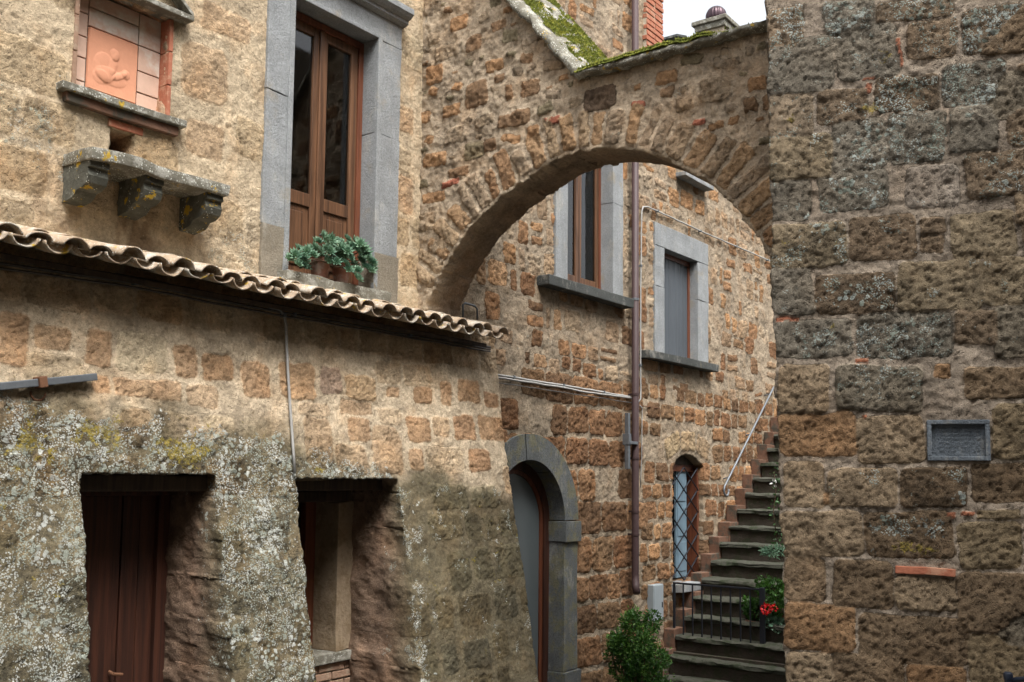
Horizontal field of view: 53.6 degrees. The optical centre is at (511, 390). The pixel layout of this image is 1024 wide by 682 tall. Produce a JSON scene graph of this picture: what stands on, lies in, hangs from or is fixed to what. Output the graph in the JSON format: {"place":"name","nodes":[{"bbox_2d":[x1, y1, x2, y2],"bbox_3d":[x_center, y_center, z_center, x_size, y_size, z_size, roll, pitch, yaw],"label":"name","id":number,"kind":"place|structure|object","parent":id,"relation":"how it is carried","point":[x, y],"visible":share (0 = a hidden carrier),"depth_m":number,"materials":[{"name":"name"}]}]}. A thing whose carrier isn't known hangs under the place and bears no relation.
{"place":"outdoors","nodes":[
{"label":"outdoors","id":0,"kind":"place"},
{"bbox_2d":[662,0,765,36],"label":"sky","id":1,"kind":"structure","parent":0,"point":[678,15],"materials":[{"name":"white"}]},
{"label":"ground","id":2,"kind":"structure","parent":0,"visible":0},
{"bbox_2d":[0,221,538,681],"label":"lean to","id":3,"kind":"object","parent":2,"relation":"on","point":[167,514],"visible":1,"depth_m":6.26,"materials":[{"name":"stone"}]},
{"bbox_2d":[0,373,97,400],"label":"tie bar","id":4,"kind":"object","parent":3,"relation":"attached to","point":[40,382],"visible":1,"depth_m":5.28,"materials":[{"name":"metal"}]},
{"bbox_2d":[79,474,207,681],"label":"plank door","id":5,"kind":"structure","parent":3,"relation":"in","point":[126,517],"depth_m":6.07,"materials":[{"name":"red wood"}]},
{"bbox_2d":[0,262,490,349],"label":"cable","id":6,"kind":"object","parent":3,"relation":"attached to","point":[189,294],"visible":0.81,"depth_m":6.48,"materials":[{"name":"metal"}]},
{"bbox_2d":[0,267,490,351],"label":"cable","id":7,"kind":"object","parent":3,"relation":"attached to","point":[116,284],"visible":1,"depth_m":6.29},
{"bbox_2d":[0,259,490,347],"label":"cable","id":8,"kind":"object","parent":3,"relation":"attached to","point":[198,289],"visible":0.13,"depth_m":5.95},
{"bbox_2d":[268,308,295,473],"bbox_3d":[-1.504,-0.004,6.636,0.190,1.094,0.147,-3,-6,36],"label":"conduit","id":9,"kind":"object","parent":3,"relation":"attached to","point":[289,391],"visible":0.95,"depth_m":6.68,"materials":[{"name":"metal"}]},
{"bbox_2d":[295,478,381,681],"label":"deep window","id":10,"kind":"structure","parent":3,"relation":"in","point":[325,508],"depth_m":7.53,"materials":[{"name":"red wood"}]},
{"bbox_2d":[0,0,777,681],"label":"stone house","id":11,"kind":"structure","parent":2,"relation":"on","point":[292,124],"depth_m":9.37,"materials":[{"name":"brown stone"}]},
{"bbox_2d":[62,146,229,234],"bbox_3d":[-2.216,-1.197,6.163,0.348,0.300,0.959,-3,-6,36],"label":"stone shelf","id":12,"kind":"object","parent":11,"relation":"attached to","point":[145,185],"visible":1,"depth_m":6.06,"materials":[{"name":"grey stone"}]},
{"bbox_2d":[285,230,378,282],"bbox_3d":[-1.301,-0.999,7.495,0.338,0.393,1.025,-3,-6,36],"label":"potted succulent","id":13,"kind":"object","parent":11,"relation":"on","point":[321,262],"visible":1,"depth_m":7.45,"materials":[{"name":"green plant"}]},
{"bbox_2d":[258,0,413,302],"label":"french window","id":14,"kind":"structure","parent":11,"relation":"in","point":[330,158],"depth_m":7.82,"materials":[{"name":"grey stone"}]},
{"bbox_2d":[462,302,477,319],"bbox_3d":[-0.363,-0.681,8.805,0.020,0.148,0.222,-3,-6,36],"label":"conduit","id":15,"kind":"object","parent":11,"relation":"attached to","point":[469,304],"visible":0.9,"depth_m":8.79,"materials":[{"name":"metal"}]},
{"bbox_2d":[505,434,580,681],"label":"arched door","id":16,"kind":"structure","parent":11,"relation":"in","point":[543,491],"depth_m":9.88,"materials":[{"name":"grey stone"}]},
{"bbox_2d":[498,374,631,396],"bbox_3d":[0.583,-0.031,10.120,0.045,0.055,2.490,-3,-6,36],"label":"cable","id":17,"kind":"object","parent":11,"relation":"attached to","point":[538,381],"visible":0.9,"depth_m":9.92,"materials":[{"name":"metal"}]},
{"bbox_2d":[499,377,631,398],"bbox_3d":[0.585,-0.010,10.067,0.019,0.041,2.479,-3,-6,36],"label":"cable","id":18,"kind":"object","parent":11,"relation":"attached to","point":[537,383],"visible":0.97,"depth_m":9.94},
{"bbox_2d":[499,382,631,402],"bbox_3d":[0.598,0.036,10.123,0.010,0.029,2.456,-3,-6,36],"label":"cable","id":19,"kind":"object","parent":11,"relation":"attached to","point":[563,392],"visible":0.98,"depth_m":9.98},
{"bbox_2d":[537,163,633,308],"bbox_3d":[0.685,-2.088,10.569,0.426,2.311,1.647,-3,-6,36],"label":"casement window","id":20,"kind":"structure","parent":11,"relation":"in","point":[588,226],"depth_m":10.86,"materials":[{"name":"grey stone"}]},
{"bbox_2d":[623,413,637,468],"bbox_3d":[1.273,0.550,10.906,0.085,0.599,0.187,-3,-6,36],"label":"side sign","id":21,"kind":"object","parent":11,"relation":"attached to","point":[627,442],"visible":1,"depth_m":10.83,"materials":[{"name":"metal"}]},
{"bbox_2d":[628,0,639,594],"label":"downpipe","id":22,"kind":"object","parent":11,"relation":"attached to","point":[634,511],"visible":0.78,"depth_m":11.05,"materials":[{"name":"metal"}]},
{"bbox_2d":[640,405,642,487],"bbox_3d":[1.430,0.621,11.223,0.012,0.916,0.060,-3,-6,36],"label":"cable","id":23,"kind":"object","parent":11,"relation":"attached to","point":[641,444],"visible":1,"depth_m":11.23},
{"bbox_2d":[647,583,662,620],"bbox_3d":[1.605,2.373,11.326,0.090,0.397,0.237,-3,-6,36],"label":"meter box","id":24,"kind":"object","parent":11,"relation":"attached to","point":[655,596],"visible":0.85,"depth_m":11.26,"materials":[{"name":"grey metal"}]},
{"bbox_2d":[664,34,686,40],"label":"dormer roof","id":25,"kind":"structure","parent":11,"relation":"on","point":[671,37],"depth_m":13.48,"materials":[{"name":"grey stone"}]},
{"bbox_2d":[639,222,718,371],"bbox_3d":[1.948,-1.099,12.155,0.318,1.633,1.799,-3,-6,36],"label":"screened window","id":26,"kind":"structure","parent":11,"relation":"in","point":[680,262],"depth_m":12.36,"materials":[{"name":"grey stone"}]},
{"bbox_2d":[671,455,700,592],"bbox_3d":[2.044,1.553,12.187,0.448,1.670,0.876,-3,-6,36],"label":"lattice window","id":27,"kind":"structure","parent":11,"relation":"in","point":[685,517],"depth_m":12.31,"materials":[{"name":"grey glass"}]},
{"bbox_2d":[639,206,769,401],"bbox_3d":[2.584,-0.851,12.932,0.043,2.320,4.040,-3,-6,36],"label":"cable","id":28,"kind":"object","parent":11,"relation":"attached to","point":[640,265],"visible":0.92,"depth_m":11.44,"materials":[{"name":"metal"}]},
{"bbox_2d":[691,6,739,32],"bbox_3d":[3.435,-5.053,16.999,0.630,2.868,0.628,-3,-6,36],"label":"chimney","id":29,"kind":"object","parent":11,"relation":"on","point":[717,19],"visible":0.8,"depth_m":16.89,"materials":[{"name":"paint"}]},
{"bbox_2d":[723,386,775,496],"bbox_3d":[3.175,0.652,13.617,0.125,1.546,1.820,-3,-6,36],"label":"handrail","id":30,"kind":"object","parent":11,"relation":"attached to","point":[743,448],"visible":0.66,"depth_m":13.37,"materials":[{"name":"metal"}]},
{"bbox_2d":[416,0,772,316],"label":"stone archway","id":31,"kind":"object","parent":2,"relation":"on","point":[527,105],"visible":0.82,"depth_m":7.80,"materials":[{"name":"brown stone"}]},
{"bbox_2d":[603,604,674,681],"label":"evergreen shrub","id":32,"kind":"object","parent":2,"relation":"on","point":[636,663],"visible":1,"depth_m":9.87,"materials":[{"name":"green plant"}]},
{"bbox_2d":[650,405,786,681],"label":"stone staircase","id":33,"kind":"structure","parent":2,"relation":"on","point":[733,556],"depth_m":11.74,"materials":[{"name":"stone"}]},
{"bbox_2d":[673,582,765,643],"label":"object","id":34,"kind":"structure","parent":33,"relation":"on","point":[762,618],"depth_m":11.18,"materials":[{"name":"black metal"}]},
{"bbox_2d":[741,595,777,621],"bbox_3d":[2.711,2.522,11.085,0.424,0.517,0.573,-1,-5,17],"label":"potted plant","id":35,"kind":"object","parent":33,"relation":"on","point":[754,603],"visible":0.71,"depth_m":11.22,"materials":[{"name":"green plant"}]},
{"bbox_2d":[754,574,784,623],"bbox_3d":[2.911,2.279,11.053,0.571,0.592,0.359,-1,-5,17],"label":"potted plant","id":36,"kind":"object","parent":33,"relation":"on","point":[768,583],"visible":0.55,"depth_m":11.02,"materials":[{"name":"green plant"}]},
{"bbox_2d":[758,543,784,560],"bbox_3d":[2.917,1.788,11.051,0.440,0.267,0.301,0,-5,2],"label":"potted plant","id":37,"kind":"object","parent":33,"relation":"on","point":[768,552],"visible":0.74,"depth_m":11.02,"materials":[{"name":"plant"}]},
{"bbox_2d":[767,462,783,545],"bbox_3d":[2.918,1.264,11.123,0.208,0.938,0.338,-1,-5,20],"label":"climbing plant","id":38,"kind":"object","parent":33,"relation":"on","point":[774,486],"visible":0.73,"depth_m":11.07,"materials":[{"name":"green plant"}]},
{"bbox_2d":[766,613,785,632],"bbox_3d":[2.899,2.616,11.030,0.411,0.374,0.264,0,-5,7],"label":"potted plant","id":39,"kind":"object","parent":33,"relation":"on","point":[773,618],"visible":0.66,"depth_m":10.99,"materials":[{"name":"plant"}]},
{"bbox_2d":[764,0,1023,681],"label":"corner building","id":40,"kind":"structure","parent":2,"relation":"on","point":[896,151],"depth_m":5.19,"materials":[{"name":"stone"}]},
{"bbox_2d":[926,420,990,460],"bbox_3d":[2.237,0.253,5.085,0.290,0.204,0.066,-1,-5,18],"label":"stone plaque","id":41,"kind":"object","parent":40,"relation":"attached to","point":[958,440],"visible":1,"depth_m":5.07,"materials":[{"name":"grey stone"}]},
{"bbox_2d":[1003,671,1023,681],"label":"railing","id":42,"kind":"object","parent":2,"relation":"on","point":[1008,676],"visible":1,"depth_m":4.28,"materials":[{"name":"black metal"}]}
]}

